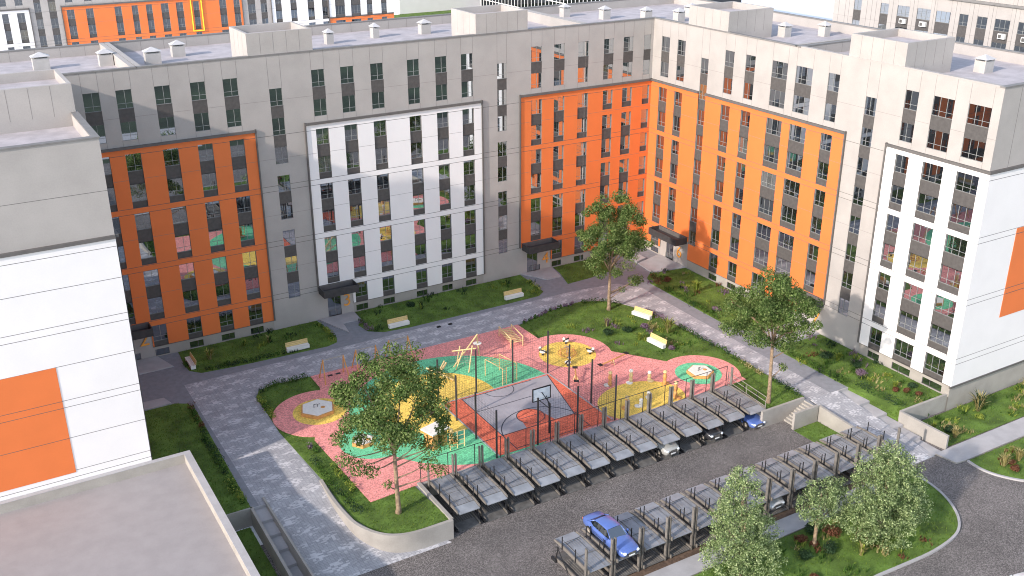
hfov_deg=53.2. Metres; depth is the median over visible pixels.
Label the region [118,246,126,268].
window
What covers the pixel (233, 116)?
window
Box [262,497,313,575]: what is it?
retaining wall
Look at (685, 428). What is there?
car lift
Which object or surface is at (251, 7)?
window
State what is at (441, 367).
balance logs
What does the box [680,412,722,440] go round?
parked car
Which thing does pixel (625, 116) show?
window
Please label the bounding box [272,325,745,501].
playground surface
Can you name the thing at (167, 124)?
window
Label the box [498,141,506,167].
window
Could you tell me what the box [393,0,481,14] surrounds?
building
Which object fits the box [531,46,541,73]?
window
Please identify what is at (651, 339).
bench
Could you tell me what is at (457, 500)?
car lift
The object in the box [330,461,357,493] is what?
flower row
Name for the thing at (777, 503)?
parked car
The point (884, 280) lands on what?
window
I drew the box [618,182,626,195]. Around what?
window
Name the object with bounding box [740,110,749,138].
window
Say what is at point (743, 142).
window
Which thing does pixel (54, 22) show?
window
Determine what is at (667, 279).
shrub
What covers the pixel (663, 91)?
window
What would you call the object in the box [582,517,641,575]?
lift
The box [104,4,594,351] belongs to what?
apartment building
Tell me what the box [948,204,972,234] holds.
window
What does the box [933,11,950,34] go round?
window
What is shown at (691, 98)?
apartment building
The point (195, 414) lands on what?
flower row
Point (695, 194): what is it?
window
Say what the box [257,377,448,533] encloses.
lawn
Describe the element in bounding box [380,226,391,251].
window
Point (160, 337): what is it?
window
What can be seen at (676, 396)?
play post
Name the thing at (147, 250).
window
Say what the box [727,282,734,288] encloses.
window
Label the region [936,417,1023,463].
pavement
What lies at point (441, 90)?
window
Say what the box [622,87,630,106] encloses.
window
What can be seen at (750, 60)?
window
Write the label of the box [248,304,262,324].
window
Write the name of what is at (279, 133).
window
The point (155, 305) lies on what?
window
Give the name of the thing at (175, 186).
window
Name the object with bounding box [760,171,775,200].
window
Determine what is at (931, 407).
retaining wall
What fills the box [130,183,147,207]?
window
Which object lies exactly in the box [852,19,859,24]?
window
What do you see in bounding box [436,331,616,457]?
court fence
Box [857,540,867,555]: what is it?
ornamental grass
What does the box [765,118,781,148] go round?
window
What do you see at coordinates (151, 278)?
window
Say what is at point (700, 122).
window
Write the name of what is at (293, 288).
window
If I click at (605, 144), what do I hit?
window
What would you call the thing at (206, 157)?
window
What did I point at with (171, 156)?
window
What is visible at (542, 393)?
basketball hoop
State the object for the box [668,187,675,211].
window
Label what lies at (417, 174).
window
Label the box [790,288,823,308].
entrance canopy
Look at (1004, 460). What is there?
ornamental grass
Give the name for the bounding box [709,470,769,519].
car lift
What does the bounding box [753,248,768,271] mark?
window
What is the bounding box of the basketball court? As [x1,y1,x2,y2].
[442,373,611,455]
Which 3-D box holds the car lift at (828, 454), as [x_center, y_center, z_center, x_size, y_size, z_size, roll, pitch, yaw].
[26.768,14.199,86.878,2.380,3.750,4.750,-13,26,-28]
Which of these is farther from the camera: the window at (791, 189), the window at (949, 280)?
the window at (791, 189)
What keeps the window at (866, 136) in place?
in the apartment building at (899, 240)
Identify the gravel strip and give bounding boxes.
[627,472,881,575]
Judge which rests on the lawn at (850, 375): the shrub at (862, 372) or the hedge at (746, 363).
the shrub at (862, 372)
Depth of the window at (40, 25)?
188.48 m
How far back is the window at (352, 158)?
109.22 m
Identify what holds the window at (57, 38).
in the apartment building at (25, 24)
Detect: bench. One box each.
[185,352,196,369]
[285,338,309,352]
[387,315,409,328]
[503,288,523,300]
[632,306,652,319]
[647,332,666,348]
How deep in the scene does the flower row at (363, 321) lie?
111.52 m
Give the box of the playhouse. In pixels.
[420,421,449,450]
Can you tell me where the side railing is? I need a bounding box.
[727,372,766,407]
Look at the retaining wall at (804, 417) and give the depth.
94.55 m
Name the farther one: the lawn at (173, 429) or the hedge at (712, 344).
the hedge at (712, 344)
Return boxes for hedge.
[200,429,228,475]
[204,350,284,369]
[223,473,246,503]
[256,394,275,417]
[258,373,307,392]
[309,454,365,514]
[318,322,335,341]
[526,279,541,289]
[581,297,621,305]
[664,286,718,318]
[678,323,730,354]
[730,352,763,375]
[772,374,800,395]
[787,349,847,383]
[855,381,907,406]
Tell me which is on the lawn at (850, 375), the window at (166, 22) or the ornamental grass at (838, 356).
the ornamental grass at (838, 356)
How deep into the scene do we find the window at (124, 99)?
95.45 m
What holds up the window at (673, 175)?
in the apartment building at (691, 98)
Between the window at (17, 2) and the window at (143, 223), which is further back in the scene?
the window at (17, 2)
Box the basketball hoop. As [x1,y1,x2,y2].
[532,384,550,432]
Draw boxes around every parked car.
[582,511,639,558]
[636,426,679,456]
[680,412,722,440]
[725,400,765,428]
[739,479,784,510]
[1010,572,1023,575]
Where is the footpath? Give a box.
[644,484,876,575]
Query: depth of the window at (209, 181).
102.07 m
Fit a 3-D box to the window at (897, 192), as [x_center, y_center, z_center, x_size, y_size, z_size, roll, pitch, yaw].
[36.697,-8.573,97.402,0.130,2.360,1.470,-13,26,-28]
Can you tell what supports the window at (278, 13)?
in the apartment building at (25, 24)
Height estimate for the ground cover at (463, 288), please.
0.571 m
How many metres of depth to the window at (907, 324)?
99.37 m
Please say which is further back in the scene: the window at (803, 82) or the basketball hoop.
the window at (803, 82)
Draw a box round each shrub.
[406,301,414,306]
[602,328,613,334]
[622,326,632,332]
[640,323,649,328]
[663,276,671,281]
[794,534,808,542]
[798,548,814,560]
[804,519,821,534]
[809,540,819,546]
[819,351,833,359]
[822,524,841,537]
[823,539,837,554]
[849,360,861,367]
[855,368,867,375]
[903,387,910,392]
[907,382,916,387]
[943,424,952,432]
[974,413,984,418]
[1008,459,1016,464]
[1010,464,1019,471]
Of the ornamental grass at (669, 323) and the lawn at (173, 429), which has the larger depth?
the ornamental grass at (669, 323)
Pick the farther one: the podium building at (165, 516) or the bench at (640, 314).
the bench at (640, 314)
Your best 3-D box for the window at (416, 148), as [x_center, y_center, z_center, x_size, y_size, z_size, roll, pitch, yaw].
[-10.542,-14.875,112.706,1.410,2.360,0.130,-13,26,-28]
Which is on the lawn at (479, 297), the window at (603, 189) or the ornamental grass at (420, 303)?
the ornamental grass at (420, 303)
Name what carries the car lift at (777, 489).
on the road
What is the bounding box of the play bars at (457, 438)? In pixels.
[449,429,464,449]
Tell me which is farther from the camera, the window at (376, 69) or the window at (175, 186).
the window at (376, 69)
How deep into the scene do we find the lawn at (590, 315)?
109.45 m
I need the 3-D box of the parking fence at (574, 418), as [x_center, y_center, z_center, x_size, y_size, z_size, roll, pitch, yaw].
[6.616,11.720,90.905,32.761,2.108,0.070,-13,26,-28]
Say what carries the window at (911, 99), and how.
in the apartment building at (899, 240)
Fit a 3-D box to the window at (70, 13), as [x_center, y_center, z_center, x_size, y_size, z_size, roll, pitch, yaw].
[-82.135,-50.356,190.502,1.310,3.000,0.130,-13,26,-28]
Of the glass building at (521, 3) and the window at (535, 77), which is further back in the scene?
the glass building at (521, 3)
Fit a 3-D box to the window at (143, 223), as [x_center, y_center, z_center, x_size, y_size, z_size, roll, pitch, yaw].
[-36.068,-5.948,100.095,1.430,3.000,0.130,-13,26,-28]
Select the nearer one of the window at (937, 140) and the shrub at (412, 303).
the window at (937, 140)
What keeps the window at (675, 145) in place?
in the apartment building at (691, 98)
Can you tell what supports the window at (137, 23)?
in the apartment building at (25, 24)
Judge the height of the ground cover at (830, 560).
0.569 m
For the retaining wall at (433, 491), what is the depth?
88.79 m
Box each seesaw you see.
[572,366,578,381]
[597,351,628,365]
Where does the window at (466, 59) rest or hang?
in the apartment building at (295, 166)
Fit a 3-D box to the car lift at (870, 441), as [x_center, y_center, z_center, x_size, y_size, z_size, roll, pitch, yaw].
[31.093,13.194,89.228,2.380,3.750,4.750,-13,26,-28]
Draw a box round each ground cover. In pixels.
[182,323,320,366]
[374,279,537,330]
[565,314,695,353]
[647,268,745,324]
[775,498,932,575]
[928,377,1023,439]
[998,445,1023,464]
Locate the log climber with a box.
[452,334,480,372]
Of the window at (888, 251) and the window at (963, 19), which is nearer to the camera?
the window at (888, 251)
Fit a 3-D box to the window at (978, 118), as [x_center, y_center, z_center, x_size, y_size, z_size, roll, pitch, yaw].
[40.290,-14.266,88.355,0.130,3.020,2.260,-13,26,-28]
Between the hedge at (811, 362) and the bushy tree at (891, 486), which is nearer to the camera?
the bushy tree at (891, 486)
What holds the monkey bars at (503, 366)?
on the playground surface
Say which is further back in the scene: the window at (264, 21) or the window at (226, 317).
the window at (264, 21)
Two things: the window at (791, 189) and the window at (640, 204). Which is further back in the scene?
the window at (640, 204)
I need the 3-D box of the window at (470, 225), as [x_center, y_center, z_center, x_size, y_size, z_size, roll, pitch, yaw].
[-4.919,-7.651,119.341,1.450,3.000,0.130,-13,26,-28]
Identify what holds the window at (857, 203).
in the apartment building at (899, 240)
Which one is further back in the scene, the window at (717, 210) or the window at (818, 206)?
the window at (717, 210)
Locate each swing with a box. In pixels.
[319,355,348,384]
[351,345,379,371]
[385,335,413,363]
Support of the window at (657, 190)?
in the apartment building at (691, 98)
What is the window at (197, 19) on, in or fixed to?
in the apartment building at (25, 24)
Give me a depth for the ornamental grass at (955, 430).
92.66 m
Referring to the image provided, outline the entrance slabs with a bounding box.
[136,254,818,410]
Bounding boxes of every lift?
[427,454,482,532]
[454,446,509,522]
[481,438,536,512]
[507,430,562,503]
[532,422,587,494]
[551,528,613,575]
[557,414,611,485]
[581,407,635,477]
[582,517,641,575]
[604,400,658,468]
[614,507,668,569]
[627,393,680,460]
[635,498,695,558]
[649,387,702,452]
[660,488,720,547]
[670,380,724,445]
[685,479,744,534]
[691,374,745,437]
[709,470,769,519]
[712,367,764,430]
[732,462,793,517]
[755,453,815,508]
[777,445,837,495]
[798,437,859,486]
[819,429,880,479]
[840,422,900,467]
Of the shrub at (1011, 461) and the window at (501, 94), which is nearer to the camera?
the shrub at (1011, 461)
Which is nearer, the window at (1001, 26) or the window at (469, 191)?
the window at (469, 191)
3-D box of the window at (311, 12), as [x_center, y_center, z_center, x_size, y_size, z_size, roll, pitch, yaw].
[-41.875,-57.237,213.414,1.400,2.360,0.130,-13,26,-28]
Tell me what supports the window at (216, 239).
in the apartment building at (295, 166)
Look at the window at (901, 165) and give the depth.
96.41 m
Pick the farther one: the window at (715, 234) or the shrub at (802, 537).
the window at (715, 234)
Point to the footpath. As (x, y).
(693, 565)
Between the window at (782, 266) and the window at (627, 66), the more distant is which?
the window at (627, 66)
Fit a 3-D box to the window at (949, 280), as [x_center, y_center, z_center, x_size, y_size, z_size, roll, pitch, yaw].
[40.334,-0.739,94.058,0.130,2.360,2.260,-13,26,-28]
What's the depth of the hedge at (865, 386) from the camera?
96.75 m
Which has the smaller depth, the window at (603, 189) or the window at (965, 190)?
the window at (965, 190)
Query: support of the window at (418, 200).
in the apartment building at (295, 166)
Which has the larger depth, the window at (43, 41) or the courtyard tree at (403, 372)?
the window at (43, 41)
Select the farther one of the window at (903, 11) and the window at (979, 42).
the window at (903, 11)
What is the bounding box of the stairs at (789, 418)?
[784,402,810,424]
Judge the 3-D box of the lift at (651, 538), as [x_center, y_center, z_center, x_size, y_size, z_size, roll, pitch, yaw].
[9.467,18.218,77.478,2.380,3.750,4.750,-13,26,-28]
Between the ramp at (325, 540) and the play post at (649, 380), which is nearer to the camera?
the ramp at (325, 540)
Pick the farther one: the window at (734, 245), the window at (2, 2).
the window at (2, 2)
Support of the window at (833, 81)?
in the apartment building at (899, 240)
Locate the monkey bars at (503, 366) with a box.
[485,354,516,384]
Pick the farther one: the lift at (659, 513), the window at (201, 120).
the window at (201, 120)
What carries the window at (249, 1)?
in the apartment building at (25, 24)
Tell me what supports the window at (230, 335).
in the apartment building at (295, 166)
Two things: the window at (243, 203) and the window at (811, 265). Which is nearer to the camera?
the window at (243, 203)
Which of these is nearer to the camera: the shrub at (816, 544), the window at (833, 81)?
the shrub at (816, 544)
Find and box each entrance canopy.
[131,322,153,339]
[318,279,358,298]
[522,238,559,254]
[648,225,686,245]
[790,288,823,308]
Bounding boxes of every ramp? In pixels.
[268,486,450,575]
[811,391,933,464]
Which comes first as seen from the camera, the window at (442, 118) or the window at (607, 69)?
the window at (442, 118)
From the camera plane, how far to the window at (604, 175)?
127.16 m
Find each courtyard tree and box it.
[328,340,458,514]
[575,189,654,310]
[715,266,823,403]
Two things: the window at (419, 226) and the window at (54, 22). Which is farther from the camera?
the window at (54, 22)
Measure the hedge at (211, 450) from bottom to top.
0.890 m
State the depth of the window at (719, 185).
119.31 m
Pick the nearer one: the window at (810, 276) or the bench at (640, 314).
the window at (810, 276)
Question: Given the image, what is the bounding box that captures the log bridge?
[499,324,522,347]
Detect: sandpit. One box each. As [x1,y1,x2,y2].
[301,399,333,419]
[352,434,373,448]
[686,365,713,378]
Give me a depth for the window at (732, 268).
120.17 m
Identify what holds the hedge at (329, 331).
on the courtyard paving
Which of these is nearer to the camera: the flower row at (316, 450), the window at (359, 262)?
the flower row at (316, 450)
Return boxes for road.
[260,381,1023,575]
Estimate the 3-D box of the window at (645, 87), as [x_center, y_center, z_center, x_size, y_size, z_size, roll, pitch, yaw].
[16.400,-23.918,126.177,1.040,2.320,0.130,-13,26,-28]
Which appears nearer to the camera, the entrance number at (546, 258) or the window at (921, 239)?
the window at (921, 239)
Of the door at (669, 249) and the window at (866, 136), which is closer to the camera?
the window at (866, 136)
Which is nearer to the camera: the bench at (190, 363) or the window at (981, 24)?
the bench at (190, 363)
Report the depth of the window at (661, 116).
125.95 m
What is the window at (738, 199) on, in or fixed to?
in the apartment building at (691, 98)
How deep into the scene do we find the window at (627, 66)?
123.61 m
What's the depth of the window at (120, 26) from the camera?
195.55 m
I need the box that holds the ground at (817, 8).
[235,0,834,544]
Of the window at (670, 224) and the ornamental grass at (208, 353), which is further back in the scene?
the window at (670, 224)
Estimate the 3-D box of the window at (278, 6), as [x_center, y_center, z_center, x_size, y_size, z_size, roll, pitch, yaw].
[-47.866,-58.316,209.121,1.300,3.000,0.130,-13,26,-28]
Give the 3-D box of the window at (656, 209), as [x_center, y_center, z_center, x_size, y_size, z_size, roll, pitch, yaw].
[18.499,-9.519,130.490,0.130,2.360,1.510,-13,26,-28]
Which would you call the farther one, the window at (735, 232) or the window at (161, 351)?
the window at (735, 232)
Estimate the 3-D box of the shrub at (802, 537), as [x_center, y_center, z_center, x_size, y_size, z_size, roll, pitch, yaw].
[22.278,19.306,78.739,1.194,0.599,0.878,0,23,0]
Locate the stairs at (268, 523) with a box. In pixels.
[253,504,302,575]
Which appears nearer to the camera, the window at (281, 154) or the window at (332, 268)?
the window at (281, 154)
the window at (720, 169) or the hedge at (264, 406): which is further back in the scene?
the window at (720, 169)
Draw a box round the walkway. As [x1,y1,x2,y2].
[184,284,829,504]
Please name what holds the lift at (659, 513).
on the road
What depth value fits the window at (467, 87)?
113.32 m
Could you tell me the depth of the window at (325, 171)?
107.76 m
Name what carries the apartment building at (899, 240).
on the ground at (817, 8)
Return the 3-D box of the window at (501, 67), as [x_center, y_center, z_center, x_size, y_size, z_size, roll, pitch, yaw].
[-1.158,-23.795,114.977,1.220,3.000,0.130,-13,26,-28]
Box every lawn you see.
[145,403,249,514]
[178,321,336,372]
[236,528,276,575]
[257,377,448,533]
[355,275,542,331]
[519,301,803,408]
[553,259,612,283]
[647,268,785,329]
[694,474,957,575]
[777,334,941,406]
[794,422,842,444]
[923,382,1023,445]
[970,437,1023,478]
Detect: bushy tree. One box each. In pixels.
[698,464,788,575]
[794,476,852,546]
[836,439,933,554]
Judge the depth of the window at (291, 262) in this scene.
109.75 m
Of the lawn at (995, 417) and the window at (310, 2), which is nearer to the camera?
the lawn at (995, 417)
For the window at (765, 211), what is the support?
in the apartment building at (691, 98)
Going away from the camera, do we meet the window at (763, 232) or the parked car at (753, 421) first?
the parked car at (753, 421)
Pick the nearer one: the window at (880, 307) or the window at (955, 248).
the window at (955, 248)
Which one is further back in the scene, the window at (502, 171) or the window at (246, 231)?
the window at (502, 171)
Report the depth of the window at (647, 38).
123.97 m
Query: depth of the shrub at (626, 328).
110.22 m
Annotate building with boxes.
[0,0,393,50]
[0,42,177,360]
[0,69,151,500]
[0,450,259,575]
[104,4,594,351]
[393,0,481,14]
[482,0,740,7]
[519,0,884,298]
[770,28,1023,410]
[832,0,1023,51]
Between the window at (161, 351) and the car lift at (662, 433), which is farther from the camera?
the window at (161, 351)
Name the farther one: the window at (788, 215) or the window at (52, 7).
the window at (52, 7)
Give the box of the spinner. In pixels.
[559,344,576,356]
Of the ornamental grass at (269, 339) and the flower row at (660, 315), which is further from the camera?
the flower row at (660, 315)
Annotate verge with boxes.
[394,10,450,17]
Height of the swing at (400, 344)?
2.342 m
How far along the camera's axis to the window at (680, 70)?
121.13 m
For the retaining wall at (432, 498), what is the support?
on the ground at (817, 8)
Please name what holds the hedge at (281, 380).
on the courtyard paving
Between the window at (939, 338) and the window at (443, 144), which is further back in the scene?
the window at (443, 144)
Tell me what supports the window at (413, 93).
in the apartment building at (295, 166)
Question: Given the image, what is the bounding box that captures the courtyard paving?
[139,248,950,527]
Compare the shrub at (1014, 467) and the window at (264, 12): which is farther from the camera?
the window at (264, 12)
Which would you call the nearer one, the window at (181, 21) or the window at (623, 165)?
the window at (623, 165)
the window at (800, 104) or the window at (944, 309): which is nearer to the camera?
the window at (944, 309)
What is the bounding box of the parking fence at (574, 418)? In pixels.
[420,366,727,481]
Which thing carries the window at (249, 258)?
in the apartment building at (295, 166)
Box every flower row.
[187,401,204,430]
[306,442,318,452]
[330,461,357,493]
[358,317,379,331]
[523,301,573,323]
[645,307,674,324]
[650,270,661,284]
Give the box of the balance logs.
[426,361,453,380]
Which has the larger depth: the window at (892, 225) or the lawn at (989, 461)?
the window at (892, 225)
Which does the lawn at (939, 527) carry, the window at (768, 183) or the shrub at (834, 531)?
the shrub at (834, 531)
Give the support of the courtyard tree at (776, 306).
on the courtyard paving
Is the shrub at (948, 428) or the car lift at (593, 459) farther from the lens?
the shrub at (948, 428)
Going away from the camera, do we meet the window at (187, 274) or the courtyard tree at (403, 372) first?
the courtyard tree at (403, 372)
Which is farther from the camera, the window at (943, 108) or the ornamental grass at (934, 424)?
the ornamental grass at (934, 424)
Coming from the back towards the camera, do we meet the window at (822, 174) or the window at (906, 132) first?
the window at (822, 174)
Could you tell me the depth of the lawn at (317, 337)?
107.04 m
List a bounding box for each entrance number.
[140,338,149,346]
[344,294,349,305]
[542,252,548,262]
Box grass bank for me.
[847,382,906,421]
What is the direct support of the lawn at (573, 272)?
on the courtyard paving
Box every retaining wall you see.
[226,506,252,530]
[250,507,292,575]
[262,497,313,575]
[319,479,453,552]
[417,482,453,524]
[422,385,725,495]
[760,397,804,427]
[791,405,818,429]
[817,405,904,465]
[898,393,947,419]
[898,411,949,449]
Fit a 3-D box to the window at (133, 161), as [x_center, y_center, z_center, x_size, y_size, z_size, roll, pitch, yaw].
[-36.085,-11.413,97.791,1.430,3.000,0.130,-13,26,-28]
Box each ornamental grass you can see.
[204,348,213,359]
[266,334,271,342]
[418,301,424,308]
[602,318,610,325]
[635,333,643,340]
[661,315,675,332]
[691,279,701,291]
[833,351,842,360]
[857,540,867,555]
[930,420,938,427]
[950,425,960,437]
[968,389,990,411]
[998,450,1012,466]
[1014,448,1023,460]
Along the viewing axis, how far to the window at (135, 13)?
195.89 m
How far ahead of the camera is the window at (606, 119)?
124.83 m
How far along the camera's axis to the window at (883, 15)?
149.61 m
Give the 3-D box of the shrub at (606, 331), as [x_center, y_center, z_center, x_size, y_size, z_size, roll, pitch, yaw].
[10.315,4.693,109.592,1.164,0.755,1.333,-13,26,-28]
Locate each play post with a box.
[449,428,456,443]
[605,371,611,386]
[626,369,632,384]
[634,398,642,407]
[647,371,653,382]
[662,370,668,384]
[673,381,680,399]
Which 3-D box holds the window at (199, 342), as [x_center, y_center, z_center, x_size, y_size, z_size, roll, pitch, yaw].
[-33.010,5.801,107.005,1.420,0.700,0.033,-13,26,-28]
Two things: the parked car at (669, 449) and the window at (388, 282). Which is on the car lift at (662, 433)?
the parked car at (669, 449)
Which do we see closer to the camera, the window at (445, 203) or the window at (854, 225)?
the window at (854, 225)
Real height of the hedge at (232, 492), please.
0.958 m
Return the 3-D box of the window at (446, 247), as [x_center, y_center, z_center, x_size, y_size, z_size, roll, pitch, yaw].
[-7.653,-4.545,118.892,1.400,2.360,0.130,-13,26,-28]
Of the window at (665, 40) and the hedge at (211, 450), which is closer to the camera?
the hedge at (211, 450)
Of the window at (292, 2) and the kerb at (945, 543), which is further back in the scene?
the window at (292, 2)
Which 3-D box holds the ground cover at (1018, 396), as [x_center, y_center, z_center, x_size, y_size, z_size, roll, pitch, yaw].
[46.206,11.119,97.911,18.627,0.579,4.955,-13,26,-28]
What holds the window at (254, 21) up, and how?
in the apartment building at (25, 24)
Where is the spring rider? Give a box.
[586,347,594,354]
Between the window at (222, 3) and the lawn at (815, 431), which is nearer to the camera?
the lawn at (815, 431)
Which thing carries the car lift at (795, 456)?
on the road
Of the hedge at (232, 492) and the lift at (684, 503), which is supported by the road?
the lift at (684, 503)
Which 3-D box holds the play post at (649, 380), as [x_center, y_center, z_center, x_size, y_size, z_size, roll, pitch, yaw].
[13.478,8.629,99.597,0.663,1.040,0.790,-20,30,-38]
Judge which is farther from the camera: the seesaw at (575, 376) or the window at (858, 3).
the window at (858, 3)
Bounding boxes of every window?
[0,0,5,6]
[2,14,10,30]
[5,31,13,43]
[14,0,22,5]
[17,13,26,29]
[20,30,29,42]
[33,2,42,19]
[36,19,45,35]
[39,36,47,46]
[48,1,57,18]
[51,18,60,34]
[53,35,61,45]
[66,9,75,25]
[69,26,78,38]
[82,92,103,125]
[86,8,94,24]
[88,25,96,37]
[91,125,106,143]
[102,157,113,187]
[107,188,117,211]
[112,217,122,246]
[114,6,122,22]
[115,89,135,122]
[117,22,124,34]
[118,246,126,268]
[120,121,137,140]
[123,275,131,302]
[125,153,144,184]
[127,303,135,324]
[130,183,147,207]
[131,5,139,20]
[134,21,140,33]
[134,212,152,242]
[135,353,140,359]
[139,241,156,264]
[143,269,161,298]
[146,4,153,19]
[147,297,164,319]
[148,20,154,32]
[152,324,168,345]
[154,85,173,117]
[155,347,169,355]
[158,116,175,135]
[161,3,169,18]
[163,19,170,31]
[163,148,181,178]
[167,178,184,202]
[171,206,188,236]
[175,235,191,258]
[176,2,183,17]
[178,18,185,29]
[179,263,196,291]
[183,290,199,312]
[186,317,202,338]
[190,81,207,113]
[190,339,203,347]
[193,1,199,16]
[194,112,209,131]
[195,17,201,28]
[198,143,215,173]
[201,173,217,196]
[205,201,221,230]
[208,229,224,252]
[212,257,228,284]
[215,283,230,305]
[219,0,226,14]
[219,310,233,331]
[221,15,227,26]
[222,78,239,109]
[222,332,234,340]
[226,109,241,127]
[230,139,246,169]
[233,0,240,13]
[233,168,248,191]
[235,14,241,25]
[236,196,252,225]
[239,224,254,246]
[242,251,257,279]
[245,277,259,299]
[247,0,254,4]
[248,4,256,19]
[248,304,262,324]
[249,19,256,24]
[251,326,263,333]
[261,3,267,18]
[262,18,267,23]
[269,88,283,118]
[272,117,286,147]
[275,0,281,10]
[275,146,287,163]
[276,10,282,21]
[277,175,291,203]
[280,202,292,219]
[283,229,296,257]
[285,256,298,283]
[288,282,299,297]
[290,0,296,9]
[291,9,297,20]
[307,0,313,7]
[308,8,314,19]
[311,69,325,99]
[313,98,326,115]
[316,128,329,156]
[318,156,331,178]
[320,183,333,210]
[322,0,327,6]
[322,7,327,18]
[322,209,335,231]
[324,236,337,262]
[327,261,339,282]
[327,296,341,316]
[340,66,354,95]
[342,95,355,112]
[344,124,358,152]
[346,152,359,173]
[348,178,361,205]
[350,205,362,226]
[352,231,364,257]
[353,256,365,277]
[356,281,367,301]
[356,302,367,309]
[370,63,383,92]
[372,91,384,108]
[374,120,386,148]
[375,147,387,169]
[377,174,389,200]
[378,200,390,221]
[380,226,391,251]
[381,251,392,271]
[382,275,394,295]
[384,296,394,303]
[407,59,419,87]
[408,87,419,103]
[410,115,421,142]
[411,142,422,163]
[412,168,423,194]
[413,194,424,214]
[414,219,425,245]
[415,244,426,264]
[416,268,426,287]
[417,289,426,296]
[435,56,446,84]
[436,84,446,100]
[437,112,448,138]
[438,138,448,159]
[439,164,449,190]
[439,189,450,209]
[440,214,450,239]
[441,239,451,258]
[461,53,472,81]
[461,81,472,97]
[462,108,473,135]
[463,135,473,155]
[464,160,474,185]
[464,185,474,205]
[465,210,475,235]
[497,63,506,89]
[497,89,506,116]
[498,115,506,131]
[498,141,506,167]
[498,166,506,181]
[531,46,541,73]
[531,72,541,88]
[600,162,608,185]
[600,185,608,202]
[601,138,609,157]
[602,114,610,138]
[603,64,612,79]
[603,90,611,109]
[604,38,613,64]
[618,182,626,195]
[619,159,627,182]
[620,135,628,154]
[621,111,629,135]
[622,62,631,76]
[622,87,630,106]
[623,36,632,62]
[636,201,642,218]
[637,179,643,196]
[638,156,644,173]
[639,133,645,150]
[641,109,646,127]
[642,85,648,103]
[643,34,650,59]
[643,60,649,74]
[651,246,657,252]
[652,226,657,244]
[653,204,659,222]
[654,181,661,205]
[655,158,662,177]
[656,135,663,159]
[657,111,664,131]
[658,87,666,112]
[660,61,668,77]
[661,36,669,62]
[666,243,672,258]
[667,210,674,229]
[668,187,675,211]
[670,164,677,183]
[671,140,678,165]
[673,116,680,136]
[674,91,681,117]
[676,65,683,81]
[677,39,685,66]
[689,231,695,245]
[690,208,696,232]
[691,184,698,209]
[693,160,700,184]
[695,135,702,160]
[696,110,704,135]
[698,84,706,110]
[700,58,708,84]
[709,253,717,272]
[709,273,715,280]
[711,229,719,249]
[712,205,721,231]
[714,180,723,201]
[716,156,725,182]
[718,131,727,152]
[720,105,729,132]
[723,77,732,94]
[724,50,734,78]
[727,261,736,281]
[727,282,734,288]
[729,237,738,258]
[731,213,740,239]
[734,188,742,209]
[735,163,745,189]
[738,137,747,158]
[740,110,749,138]
[743,82,752,99]
[744,55,755,83]
[752,273,765,292]
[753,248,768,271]
[755,223,770,252]
[758,197,773,221]
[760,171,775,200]
[763,145,778,169]
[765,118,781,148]
[769,89,784,108]
[770,60,787,91]
[775,257,790,275]
[777,232,793,261]
[780,205,796,230]
[782,179,799,209]
[786,152,802,177]
[788,124,805,155]
[792,95,809,114]
[794,66,812,98]
[804,270,814,292]
[806,244,818,272]
[810,216,821,240]
[812,189,824,218]
[816,162,828,185]
[819,133,831,163]
[824,103,836,121]
[826,73,839,104]
[838,297,848,315]
[840,270,852,300]
[843,243,856,273]
[847,215,860,246]
[851,186,864,217]
[852,0,861,20]
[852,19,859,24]
[854,157,868,189]
[858,127,872,159]
[862,96,876,129]
[867,350,878,359]
[868,327,881,350]
[872,300,886,324]
[875,272,890,303]
[878,3,888,24]
[878,24,885,28]
[880,243,894,268]
[884,214,899,246]
[889,185,903,211]
[892,154,908,187]
[892,362,909,375]
[893,338,913,365]
[895,5,909,27]
[897,310,917,339]
[899,122,913,142]
[900,282,922,317]
[902,90,918,124]
[906,253,927,281]
[910,223,932,258]
[915,8,930,31]
[915,193,937,222]
[919,162,942,197]
[922,377,941,391]
[923,353,945,381]
[926,129,949,152]
[928,324,950,353]
[929,96,954,133]
[932,295,955,330]
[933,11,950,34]
[938,265,961,295]
[942,235,967,271]
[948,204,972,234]
[952,171,978,208]
[956,14,968,36]
[956,36,964,41]
[961,138,985,161]
[964,104,991,142]
[973,39,983,44]
[974,16,987,40]
[991,19,1009,43]
[991,42,1005,48]
[1014,22,1023,46]
[1014,46,1023,51]
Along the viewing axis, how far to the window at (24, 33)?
187.60 m
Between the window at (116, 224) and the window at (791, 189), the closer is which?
the window at (116, 224)
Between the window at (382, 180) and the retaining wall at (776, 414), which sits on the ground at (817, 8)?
the retaining wall at (776, 414)
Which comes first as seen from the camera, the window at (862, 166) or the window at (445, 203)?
the window at (862, 166)
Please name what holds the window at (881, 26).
in the apartment building at (995, 23)
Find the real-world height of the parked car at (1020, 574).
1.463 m
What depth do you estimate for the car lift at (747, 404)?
95.92 m
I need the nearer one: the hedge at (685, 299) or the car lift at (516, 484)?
the car lift at (516, 484)
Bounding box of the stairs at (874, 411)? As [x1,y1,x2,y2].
[838,387,939,455]
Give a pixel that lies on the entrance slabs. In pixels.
(658, 262)
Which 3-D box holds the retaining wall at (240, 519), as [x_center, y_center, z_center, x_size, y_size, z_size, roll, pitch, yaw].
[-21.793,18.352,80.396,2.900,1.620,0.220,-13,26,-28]
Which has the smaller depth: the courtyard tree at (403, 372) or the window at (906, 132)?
the courtyard tree at (403, 372)
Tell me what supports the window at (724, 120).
in the apartment building at (691, 98)
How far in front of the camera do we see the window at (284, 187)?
106.24 m
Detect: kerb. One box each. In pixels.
[874,472,960,575]
[967,460,1023,481]
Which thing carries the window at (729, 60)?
in the apartment building at (691, 98)

